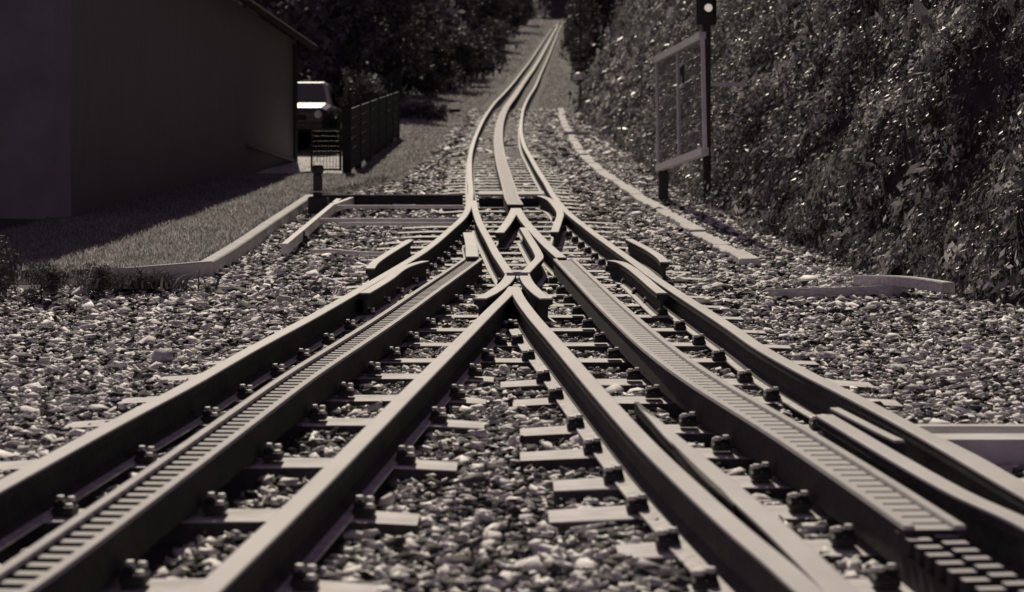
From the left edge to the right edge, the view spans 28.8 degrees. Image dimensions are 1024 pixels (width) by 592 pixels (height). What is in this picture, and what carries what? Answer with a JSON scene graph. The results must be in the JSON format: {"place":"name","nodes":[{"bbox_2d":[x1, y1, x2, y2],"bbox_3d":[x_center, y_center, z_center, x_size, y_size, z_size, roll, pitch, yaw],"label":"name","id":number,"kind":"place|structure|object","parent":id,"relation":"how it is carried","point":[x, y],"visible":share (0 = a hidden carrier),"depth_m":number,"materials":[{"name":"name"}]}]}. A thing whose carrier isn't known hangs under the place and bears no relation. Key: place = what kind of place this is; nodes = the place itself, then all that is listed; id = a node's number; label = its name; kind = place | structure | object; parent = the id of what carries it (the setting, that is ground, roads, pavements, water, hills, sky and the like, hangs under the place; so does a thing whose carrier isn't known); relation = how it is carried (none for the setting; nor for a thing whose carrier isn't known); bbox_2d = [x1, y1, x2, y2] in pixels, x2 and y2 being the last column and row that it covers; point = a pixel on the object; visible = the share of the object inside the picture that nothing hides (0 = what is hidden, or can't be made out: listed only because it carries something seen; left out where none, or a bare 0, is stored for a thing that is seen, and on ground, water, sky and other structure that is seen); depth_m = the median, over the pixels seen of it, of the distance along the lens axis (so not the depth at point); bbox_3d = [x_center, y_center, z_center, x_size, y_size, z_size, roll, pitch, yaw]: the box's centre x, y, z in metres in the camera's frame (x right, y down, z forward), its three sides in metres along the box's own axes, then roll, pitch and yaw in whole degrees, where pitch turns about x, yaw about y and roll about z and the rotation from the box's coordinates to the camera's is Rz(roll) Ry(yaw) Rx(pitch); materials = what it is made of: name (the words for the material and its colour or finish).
{"place":"outdoors","nodes":[
{"label":"outdoors","id":0,"kind":"place"},
{"bbox_2d":[256,155,341,173],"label":"path","id":1,"kind":"structure","parent":0,"point":[293,168],"depth_m":34.35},
{"bbox_2d":[0,0,1022,591],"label":"ground","id":2,"kind":"structure","parent":0,"point":[154,556],"depth_m":16.50,"materials":[{"name":"gravel"}]},
{"bbox_2d":[0,251,20,304],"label":"dark bush","id":3,"kind":"object","parent":2,"relation":"on","point":[4,287],"visible":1,"depth_m":14.14,"materials":[{"name":"black plant"}]},
{"bbox_2d":[0,235,22,286],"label":"dark bush","id":4,"kind":"object","parent":2,"relation":"on","point":[3,271],"visible":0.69,"depth_m":15.98,"materials":[{"name":"black plant"}]},
{"bbox_2d":[19,262,64,304],"bbox_3d":[-3.505,-0.042,14.838,0.303,0.427,0.360,0,0,-42],"label":"dark bush","id":5,"kind":"object","parent":2,"relation":"on","point":[51,279],"visible":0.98,"depth_m":14.80,"materials":[{"name":"grey plant"}]},
{"bbox_2d":[77,263,117,298],"bbox_3d":[-3.198,-0.073,15.338,0.312,0.370,0.263,0,0,-21],"label":"dark bush","id":6,"kind":"object","parent":2,"relation":"on","point":[99,272],"visible":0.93,"depth_m":15.32,"materials":[{"name":"black plant"}]},
{"bbox_2d":[0,0,317,218],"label":"shed","id":7,"kind":"structure","parent":2,"relation":"on","point":[106,103],"depth_m":25.46,"materials":[{"name":"paint"}]},
{"bbox_2d":[0,172,396,282],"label":"verge grass","id":8,"kind":"structure","parent":2,"relation":"on","point":[191,201],"depth_m":21.58,"materials":[{"name":"plant"}]},
{"bbox_2d":[93,195,312,279],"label":"concrete kerb","id":9,"kind":"structure","parent":2,"relation":"on","point":[216,262],"depth_m":18.55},
{"bbox_2d":[15,492,419,542],"bbox_3d":[-1.224,0.766,6.690,1.820,0.212,0.283,0,0,0],"label":"sleeper","id":10,"kind":"object","parent":2,"relation":"on","point":[214,516],"visible":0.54,"depth_m":6.62,"materials":[{"name":"metal"}]},
{"bbox_2d":[0,443,457,485],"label":"sleeper","id":11,"kind":"object","parent":2,"relation":"on","point":[275,462],"visible":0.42,"depth_m":7.66,"materials":[{"name":"metal"}]},
{"bbox_2d":[99,560,381,591],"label":"sleeper","id":12,"kind":"object","parent":2,"relation":"on","point":[133,578],"visible":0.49,"depth_m":5.65,"materials":[{"name":"metal"}]},
{"bbox_2d":[0,259,482,591],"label":"rack rail","id":13,"kind":"object","parent":2,"relation":"on","point":[95,546],"visible":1,"depth_m":6.89,"materials":[{"name":"metal"}]},
{"bbox_2d":[61,404,484,438],"bbox_3d":[-1.044,0.584,8.784,1.844,0.212,0.291,0,0,0],"label":"sleeper","id":14,"kind":"object","parent":2,"relation":"on","point":[317,420],"visible":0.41,"depth_m":8.73,"materials":[{"name":"metal"}]},
{"bbox_2d":[0,25,554,550],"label":"running rail","id":15,"kind":"object","parent":2,"relation":"on","point":[86,463],"visible":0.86,"depth_m":8.37,"materials":[{"name":"metal"}]},
{"bbox_2d":[234,0,331,81],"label":"pale tree","id":16,"kind":"object","parent":2,"relation":"on","point":[293,14],"visible":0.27,"depth_m":67.31,"materials":[{"name":"black plant"}]},
{"bbox_2d":[116,382,485,412],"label":"sleeper","id":17,"kind":"object","parent":2,"relation":"on","point":[346,395],"visible":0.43,"depth_m":9.49,"materials":[{"name":"metal"}]},
{"bbox_2d":[298,82,344,147],"bbox_3d":[-4.320,-3.634,40.410,2.020,1.440,4.180,0,0,0],"label":"parked car","id":18,"kind":"object","parent":2,"relation":"on","point":[319,105],"visible":0.37,"depth_m":39.06,"materials":[{"name":"paint"}]},
{"bbox_2d":[159,362,493,388],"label":"sleeper","id":19,"kind":"object","parent":2,"relation":"on","point":[373,373],"visible":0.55,"depth_m":10.30,"materials":[{"name":"metal"}]},
{"bbox_2d":[291,0,377,68],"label":"broadleaf tree","id":20,"kind":"object","parent":2,"relation":"on","point":[329,35],"visible":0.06,"depth_m":75.13,"materials":[{"name":"black plant"}]},
{"bbox_2d":[298,0,387,97],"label":"dark conifer","id":21,"kind":"object","parent":2,"relation":"on","point":[350,26],"visible":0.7,"depth_m":63.05,"materials":[{"name":"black plant"}]},
{"bbox_2d":[191,286,517,591],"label":"running rail","id":22,"kind":"object","parent":2,"relation":"on","point":[309,522],"visible":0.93,"depth_m":6.80,"materials":[{"name":"metal"}]},
{"bbox_2d":[340,68,397,137],"bbox_3d":[-2.976,-3.666,42.012,0.801,1.598,7.166,0,0,0],"label":"overgrown hedge","id":23,"kind":"object","parent":2,"relation":"on","point":[360,89],"visible":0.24,"depth_m":38.74,"materials":[{"name":"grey plant"}]},
{"bbox_2d":[342,89,399,175],"bbox_3d":[-2.620,-3.251,38.550,0.140,2.928,14.000,0,0,0],"label":"track fence","id":24,"kind":"object","parent":2,"relation":"on","point":[358,148],"visible":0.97,"depth_m":35.77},
{"bbox_2d":[311,128,341,170],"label":"gate","id":25,"kind":"structure","parent":24,"relation":"attached to","point":[340,149],"depth_m":31.59,"materials":[{"name":"metal"}]},
{"bbox_2d":[323,194,462,211],"bbox_3d":[-1.534,-1.156,25.320,1.820,0.274,0.070,0,0,0],"label":"retaining board","id":26,"kind":"object","parent":2,"relation":"on","point":[416,199],"visible":0.43,"depth_m":25.29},
{"bbox_2d":[357,0,434,102],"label":"dark conifer","id":27,"kind":"object","parent":2,"relation":"on","point":[385,54],"visible":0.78,"depth_m":61.60,"materials":[{"name":"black plant"}]},
{"bbox_2d":[352,0,442,94],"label":"dark conifer","id":28,"kind":"object","parent":2,"relation":"on","point":[410,81],"visible":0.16,"depth_m":73.22,"materials":[{"name":"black plant"}]},
{"bbox_2d":[373,0,466,75],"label":"pale tree","id":29,"kind":"object","parent":2,"relation":"on","point":[444,10],"visible":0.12,"depth_m":89.09,"materials":[{"name":"grey plant"}]},
{"bbox_2d":[400,100,449,120],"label":"hedge","id":30,"kind":"object","parent":2,"relation":"on","point":[432,110],"visible":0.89,"depth_m":55.52,"materials":[{"name":"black plant"}]},
{"bbox_2d":[401,37,464,97],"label":"dark bush","id":31,"kind":"object","parent":2,"relation":"on","point":[439,52],"visible":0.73,"depth_m":71.78,"materials":[{"name":"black plant"}]},
{"bbox_2d":[426,30,479,90],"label":"dark bush","id":32,"kind":"object","parent":2,"relation":"on","point":[463,50],"visible":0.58,"depth_m":79.68,"materials":[{"name":"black plant"}]},
{"bbox_2d":[421,0,490,32],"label":"broadleaf tree","id":33,"kind":"object","parent":2,"relation":"on","point":[464,16],"visible":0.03,"depth_m":125.30,"materials":[{"name":"grey plant"}]},
{"bbox_2d":[270,15,642,181],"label":"meadow grass","id":34,"kind":"structure","parent":2,"relation":"on","point":[559,85],"depth_m":67.14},
{"bbox_2d":[440,31,492,84],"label":"dark bush","id":35,"kind":"object","parent":2,"relation":"on","point":[480,48],"visible":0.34,"depth_m":88.95,"materials":[{"name":"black plant"}]},
{"bbox_2d":[457,28,495,78],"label":"dark bush","id":36,"kind":"object","parent":2,"relation":"on","point":[484,70],"visible":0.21,"depth_m":98.68,"materials":[{"name":"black plant"}]},
{"bbox_2d":[461,0,511,35],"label":"broadleaf tree","id":37,"kind":"object","parent":2,"relation":"on","point":[492,9],"visible":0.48,"depth_m":157.99,"materials":[{"name":"black plant"}]},
{"bbox_2d":[471,24,510,68],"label":"dark bush","id":38,"kind":"object","parent":2,"relation":"on","point":[500,56],"visible":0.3,"depth_m":115.74,"materials":[{"name":"black plant"}]},
{"bbox_2d":[470,274,515,323],"bbox_3d":[-0.090,0.005,14.076,0.175,0.350,2.074,0,0,6],"label":"wing rail","id":39,"kind":"object","parent":2,"relation":"on","point":[484,302],"visible":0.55,"depth_m":13.41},
{"bbox_2d":[474,0,524,40],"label":"broadleaf tree","id":40,"kind":"object","parent":2,"relation":"on","point":[515,7],"visible":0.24,"depth_m":189.43,"materials":[{"name":"black plant"}]},
{"bbox_2d":[481,16,519,55],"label":"dark bush","id":41,"kind":"object","parent":2,"relation":"on","point":[496,22],"visible":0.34,"depth_m":137.83,"materials":[{"name":"black plant"}]},
{"bbox_2d":[377,241,627,251],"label":"sleeper","id":42,"kind":"object","parent":2,"relation":"on","point":[459,246],"visible":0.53,"depth_m":19.84,"materials":[{"name":"metal"}]},
{"bbox_2d":[204,347,818,373],"bbox_3d":[-0.004,0.386,11.052,3.392,0.210,0.262,0,0,0],"label":"sleeper","id":43,"kind":"object","parent":2,"relation":"on","point":[613,359],"visible":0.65,"depth_m":11.00,"materials":[{"name":"metal"}]},
{"bbox_2d":[478,191,544,206],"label":"cross beam","id":44,"kind":"structure","parent":2,"relation":"on","point":[498,202],"depth_m":25.43,"materials":[{"name":"metal"}]},
{"bbox_2d":[402,221,620,230],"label":"sleeper","id":45,"kind":"object","parent":2,"relation":"on","point":[442,228],"visible":0.06,"depth_m":22.26,"materials":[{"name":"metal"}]},
{"bbox_2d":[0,108,1023,591],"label":"ballast stones","id":46,"kind":"object","parent":2,"relation":"on","point":[922,342],"visible":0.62,"depth_m":11.38,"materials":[{"name":"gravel"}]},
{"bbox_2d":[61,267,222,288],"bbox_3d":[-2.943,-0.155,15.835,1.274,0.198,1.340,0,0,-39],"label":"weed clump","id":47,"kind":"object","parent":46,"relation":"on","point":[137,280],"visible":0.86,"depth_m":15.68,"materials":[{"name":"grey plant"}]},
{"bbox_2d":[281,199,340,253],"bbox_3d":[-2.162,-0.809,21.904,0.060,0.829,6.196,0,0,0],"label":"channel bar","id":48,"kind":"object","parent":46,"relation":"on","point":[291,242],"visible":0.85,"depth_m":20.76,"materials":[{"name":"metal"}]},
{"bbox_2d":[334,197,353,212],"bbox_3d":[-2.105,-1.123,24.576,0.060,0.257,1.313,0,0,6],"label":"channel bar","id":49,"kind":"object","parent":48,"relation":"on","point":[348,201],"visible":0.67,"depth_m":24.66,"materials":[{"name":"metal"}]},
{"bbox_2d":[337,205,463,208],"bbox_3d":[-1.380,-1.081,24.149,1.597,0.044,0.044,0,0,0],"label":"point rod","id":50,"kind":"object","parent":49,"relation":"attached to","point":[400,206],"visible":0.92,"depth_m":24.13,"materials":[{"name":"metal"}]},
{"bbox_2d":[320,218,456,221],"bbox_3d":[-1.375,-0.842,22.143,1.528,0.048,0.048,0,0,0],"label":"point rod","id":51,"kind":"object","parent":48,"relation":"attached to","point":[388,219],"visible":0.81,"depth_m":22.12,"materials":[{"name":"metal"}]},
{"bbox_2d":[302,164,335,212],"bbox_3d":[-2.375,-1.324,24.512,0.410,0.610,0.300,0,0,0],"label":"point lever","id":52,"kind":"object","parent":46,"relation":"on","point":[318,201],"visible":0.86,"depth_m":24.44,"materials":[{"name":"paint"}]},
{"bbox_2d":[311,249,384,255],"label":"sleeper","id":53,"kind":"object","parent":46,"relation":"on","point":[350,252],"visible":0.88,"depth_m":18.77,"materials":[{"name":"metal"}]},
{"bbox_2d":[495,208,517,248],"bbox_3d":[-0.037,-0.736,21.254,0.152,0.549,3.259,0,0,3],"label":"rack stub","id":54,"kind":"object","parent":46,"relation":"on","point":[505,232],"visible":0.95,"depth_m":20.48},
{"bbox_2d":[768,286,908,298],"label":"timber beam","id":55,"kind":"structure","parent":46,"relation":"on","point":[888,291],"depth_m":15.30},
{"bbox_2d":[853,275,954,292],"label":"timber beam","id":56,"kind":"structure","parent":55,"relation":"on","point":[935,285],"depth_m":15.32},
{"bbox_2d":[916,424,1023,432],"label":"bearer beam","id":57,"kind":"structure","parent":46,"relation":"on","point":[974,428],"depth_m":8.07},
{"bbox_2d":[932,433,1023,464],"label":"bearer beam","id":58,"kind":"structure","parent":46,"relation":"on","point":[999,448],"depth_m":7.73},
{"bbox_2d":[398,225,628,236],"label":"sleeper","id":59,"kind":"object","parent":2,"relation":"on","point":[439,233],"visible":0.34,"depth_m":21.65,"materials":[{"name":"wood"}]},
{"bbox_2d":[339,222,451,225],"bbox_3d":[-1.265,-0.781,21.624,1.232,0.036,0.036,0,0,0],"label":"point rod","id":60,"kind":"object","parent":59,"relation":"on","point":[395,223],"visible":0.94,"depth_m":21.61,"materials":[{"name":"metal"}]},
{"bbox_2d":[238,332,791,356],"bbox_3d":[0.010,0.317,11.851,3.290,0.210,0.254,0,0,0],"label":"sleeper","id":61,"kind":"object","parent":2,"relation":"on","point":[601,344],"visible":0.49,"depth_m":11.80,"materials":[{"name":"metal"}]},
{"bbox_2d":[264,318,766,340],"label":"sleeper","id":62,"kind":"object","parent":2,"relation":"on","point":[587,330],"visible":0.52,"depth_m":12.64,"materials":[{"name":"metal"}]},
{"bbox_2d":[340,263,691,276],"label":"sleeper","id":63,"kind":"object","parent":2,"relation":"on","point":[432,267],"visible":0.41,"depth_m":17.34,"materials":[{"name":"metal"}]},
{"bbox_2d":[365,240,413,282],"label":"check rail","id":64,"kind":"object","parent":63,"relation":"on","point":[389,259],"visible":0.69,"depth_m":17.26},
{"bbox_2d":[289,305,743,326],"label":"sleeper","id":65,"kind":"object","parent":2,"relation":"on","point":[576,313],"visible":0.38,"depth_m":13.52,"materials":[{"name":"metal"}]},
{"bbox_2d":[359,261,429,316],"bbox_3d":[-0.893,-0.072,14.931,0.209,0.434,2.942,0,0,6],"label":"check rail","id":66,"kind":"object","parent":65,"relation":"on","point":[376,293],"visible":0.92,"depth_m":14.73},
{"bbox_2d":[604,260,669,316],"bbox_3d":[0.952,-0.076,14.967,0.204,0.440,3.012,0,0,-4],"label":"check rail","id":67,"kind":"object","parent":65,"relation":"on","point":[650,289],"visible":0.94,"depth_m":14.81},
{"bbox_2d":[311,294,722,312],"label":"sleeper","id":68,"kind":"object","parent":2,"relation":"on","point":[568,301],"visible":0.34,"depth_m":14.34,"materials":[{"name":"metal"}]},
{"bbox_2d":[327,285,706,301],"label":"sleeper","id":69,"kind":"object","parent":2,"relation":"on","point":[471,294],"visible":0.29,"depth_m":15.11,"materials":[{"name":"metal"}]},
{"bbox_2d":[471,200,512,285],"bbox_3d":[-0.260,-0.582,19.625,0.172,1.151,8.992,0,0,-3],"label":"closure rail","id":70,"kind":"object","parent":69,"relation":"on","point":[496,264],"visible":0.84,"depth_m":18.32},
{"bbox_2d":[333,270,700,283],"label":"sleeper","id":71,"kind":"object","parent":2,"relation":"on","point":[599,278],"visible":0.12,"depth_m":16.73,"materials":[{"name":"metal"}]},
{"bbox_2d":[462,232,478,261],"bbox_3d":[-0.377,-0.398,18.245,0.146,0.457,2.769,0,0,-2],"label":"guide bar","id":72,"kind":"object","parent":71,"relation":"on","point":[470,251],"visible":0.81,"depth_m":18.09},
{"bbox_2d":[516,228,546,288],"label":"crossing rail","id":73,"kind":"object","parent":71,"relation":"on","point":[530,251],"visible":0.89,"depth_m":17.41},
{"bbox_2d":[514,208,566,275],"bbox_3d":[0.224,-0.585,19.818,0.165,0.851,6.137,0,0,-3],"label":"connecting rail","id":74,"kind":"object","parent":71,"relation":"on","point":[550,251],"visible":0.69,"depth_m":18.56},
{"bbox_2d":[625,239,672,281],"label":"check rail","id":75,"kind":"object","parent":71,"relation":"on","point":[653,261],"visible":0.87,"depth_m":17.50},
{"bbox_2d":[505,0,532,29],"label":"broadleaf tree","id":76,"kind":"object","parent":2,"relation":"on","point":[516,21],"visible":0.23,"depth_m":227.61,"materials":[{"name":"black plant"}]},
{"bbox_2d":[346,276,692,292],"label":"sleeper","id":77,"kind":"object","parent":2,"relation":"on","point":[552,283],"visible":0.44,"depth_m":15.98,"materials":[{"name":"metal"}]},
{"bbox_2d":[494,23,558,214],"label":"rack rail","id":78,"kind":"object","parent":2,"relation":"on","point":[510,197],"visible":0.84,"depth_m":34.88,"materials":[{"name":"metal"}]},
{"bbox_2d":[411,246,661,257],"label":"sleeper","id":79,"kind":"object","parent":2,"relation":"on","point":[454,253],"visible":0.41,"depth_m":19.19,"materials":[{"name":"metal"}]},
{"bbox_2d":[519,274,556,323],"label":"wing rail","id":80,"kind":"object","parent":2,"relation":"on","point":[540,301],"visible":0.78,"depth_m":13.43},
{"bbox_2d":[535,196,565,248],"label":"switch rail","id":81,"kind":"object","parent":2,"relation":"on","point":[549,207],"visible":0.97,"depth_m":22.08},
{"bbox_2d":[559,28,589,65],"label":"dark bush","id":82,"kind":"object","parent":2,"relation":"on","point":[571,59],"visible":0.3,"depth_m":111.76,"materials":[{"name":"grey plant"}]},
{"bbox_2d":[566,31,598,74],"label":"dark bush","id":83,"kind":"object","parent":2,"relation":"on","point":[591,51],"visible":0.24,"depth_m":95.53,"materials":[{"name":"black plant"}]},
{"bbox_2d":[575,0,612,60],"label":"dark conifer","id":84,"kind":"object","parent":2,"relation":"on","point":[587,11],"visible":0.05,"depth_m":112.18,"materials":[{"name":"black plant"}]},
{"bbox_2d":[570,0,622,83],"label":"dark conifer","id":85,"kind":"object","parent":2,"relation":"on","point":[605,10],"visible":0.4,"depth_m":91.20,"materials":[{"name":"black plant"}]},
{"bbox_2d":[558,108,759,265],"bbox_3d":[1.586,-3.142,41.196,0.795,5.847,45.940,0,0,-1],"label":"stone edging","id":86,"kind":"object","parent":2,"relation":"on","point":[738,256],"visible":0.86,"depth_m":24.09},
{"bbox_2d":[508,287,824,591],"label":"running rail","id":87,"kind":"object","parent":2,"relation":"on","point":[738,554],"visible":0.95,"depth_m":6.68,"materials":[{"name":"metal"}]},
{"bbox_2d":[520,412,825,446],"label":"sleeper","id":88,"kind":"object","parent":2,"relation":"on","point":[688,428],"visible":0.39,"depth_m":8.53,"materials":[{"name":"metal"}]},
{"bbox_2d":[654,32,708,201],"bbox_3d":[2.119,-2.156,24.852,0.184,2.172,4.354,0,0,-3],"label":"framed panel","id":89,"kind":"object","parent":2,"relation":"on","point":[662,168],"visible":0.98,"depth_m":24.82,"materials":[{"name":"metal"}]},
{"bbox_2d":[501,367,873,396],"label":"sleeper","id":90,"kind":"object","parent":2,"relation":"on","point":[634,379],"visible":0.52,"depth_m":10.09,"materials":[{"name":"metal"}]},
{"bbox_2d":[548,490,841,536],"bbox_3d":[1.081,0.761,6.745,1.915,0.212,0.309,0,0,0],"label":"sleeper","id":91,"kind":"object","parent":2,"relation":"on","point":[797,509],"visible":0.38,"depth_m":6.70,"materials":[{"name":"metal"}]},
{"bbox_2d":[513,385,903,415],"bbox_3d":[0.923,0.525,9.468,1.838,0.212,0.311,0,0,0],"label":"sleeper","id":92,"kind":"object","parent":2,"relation":"on","point":[652,397],"visible":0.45,"depth_m":9.42,"materials":[{"name":"metal"}]},
{"bbox_2d":[696,0,745,203],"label":"signal post","id":93,"kind":"object","parent":2,"relation":"on","point":[706,14],"visible":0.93,"depth_m":25.55,"materials":[{"name":"metal"}]},
{"bbox_2d":[616,524,888,570],"bbox_3d":[1.225,0.810,6.187,1.794,0.212,0.315,0,0,0],"label":"sleeper","id":94,"kind":"object","parent":2,"relation":"on","point":[840,543],"visible":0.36,"depth_m":6.15,"materials":[{"name":"metal"}]},
{"bbox_2d":[520,435,999,475],"bbox_3d":[0.993,0.657,7.949,1.921,0.212,0.309,0,0,0],"label":"sleeper","id":95,"kind":"object","parent":2,"relation":"on","point":[722,450],"visible":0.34,"depth_m":7.88,"materials":[{"name":"metal"}]},
{"bbox_2d":[518,24,1023,515],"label":"running rail","id":96,"kind":"object","parent":2,"relation":"on","point":[805,392],"visible":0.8,"depth_m":9.31,"materials":[{"name":"metal"}]},
{"bbox_2d":[553,462,1023,506],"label":"sleeper","id":97,"kind":"object","parent":2,"relation":"on","point":[760,479],"visible":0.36,"depth_m":7.25,"materials":[{"name":"metal"}]},
{"bbox_2d":[634,402,735,516],"bbox_3d":[0.593,0.609,7.101,0.040,0.345,2.217,0,0,-4],"label":"switch rail","id":98,"kind":"object","parent":97,"relation":"on","point":[683,461],"visible":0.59,"depth_m":6.62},
{"bbox_2d":[830,408,904,453],"bbox_3d":[1.352,0.569,7.627,0.140,0.238,0.834,0,0,-7],"label":"guard rail","id":99,"kind":"object","parent":97,"relation":"on","point":[893,442],"visible":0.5,"depth_m":7.49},
{"bbox_2d":[687,563,915,591],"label":"sleeper","id":100,"kind":"object","parent":2,"relation":"on","point":[886,578],"visible":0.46,"depth_m":5.61,"materials":[{"name":"metal"}]},
{"bbox_2d":[638,406,858,591],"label":"check rail","id":101,"kind":"object","parent":100,"relation":"on","point":[765,524],"visible":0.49,"depth_m":5.78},
{"bbox_2d":[553,259,965,572],"bbox_3d":[0.752,0.247,11.147,0.323,1.117,10.963,0,0,-4],"label":"rack rail","id":102,"kind":"object","parent":100,"relation":"on","point":[876,508],"visible":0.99,"depth_m":7.46,"materials":[{"name":"metal"}]},
{"bbox_2d":[815,415,1023,580],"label":"check rail","id":103,"kind":"object","parent":100,"relation":"on","point":[994,532],"visible":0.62,"depth_m":6.23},
{"bbox_2d":[895,531,1023,591],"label":"twin rack","id":104,"kind":"object","parent":100,"relation":"on","point":[945,563],"visible":0.98,"depth_m":5.41,"materials":[{"name":"metal"}]},
{"bbox_2d":[589,135,1023,323],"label":"grass","id":105,"kind":"structure","parent":2,"relation":"on","point":[796,244],"depth_m":20.02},
{"bbox_2d":[608,0,1023,306],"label":"hillside","id":106,"kind":"structure","parent":0,"point":[984,99],"depth_m":17.54,"materials":[{"name":"plant"}]},
{"bbox_2d":[566,0,1023,323],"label":"bank herbage","id":107,"kind":"object","parent":106,"relation":"on","point":[605,107],"visible":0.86,"depth_m":21.65,"materials":[{"name":"plant"}]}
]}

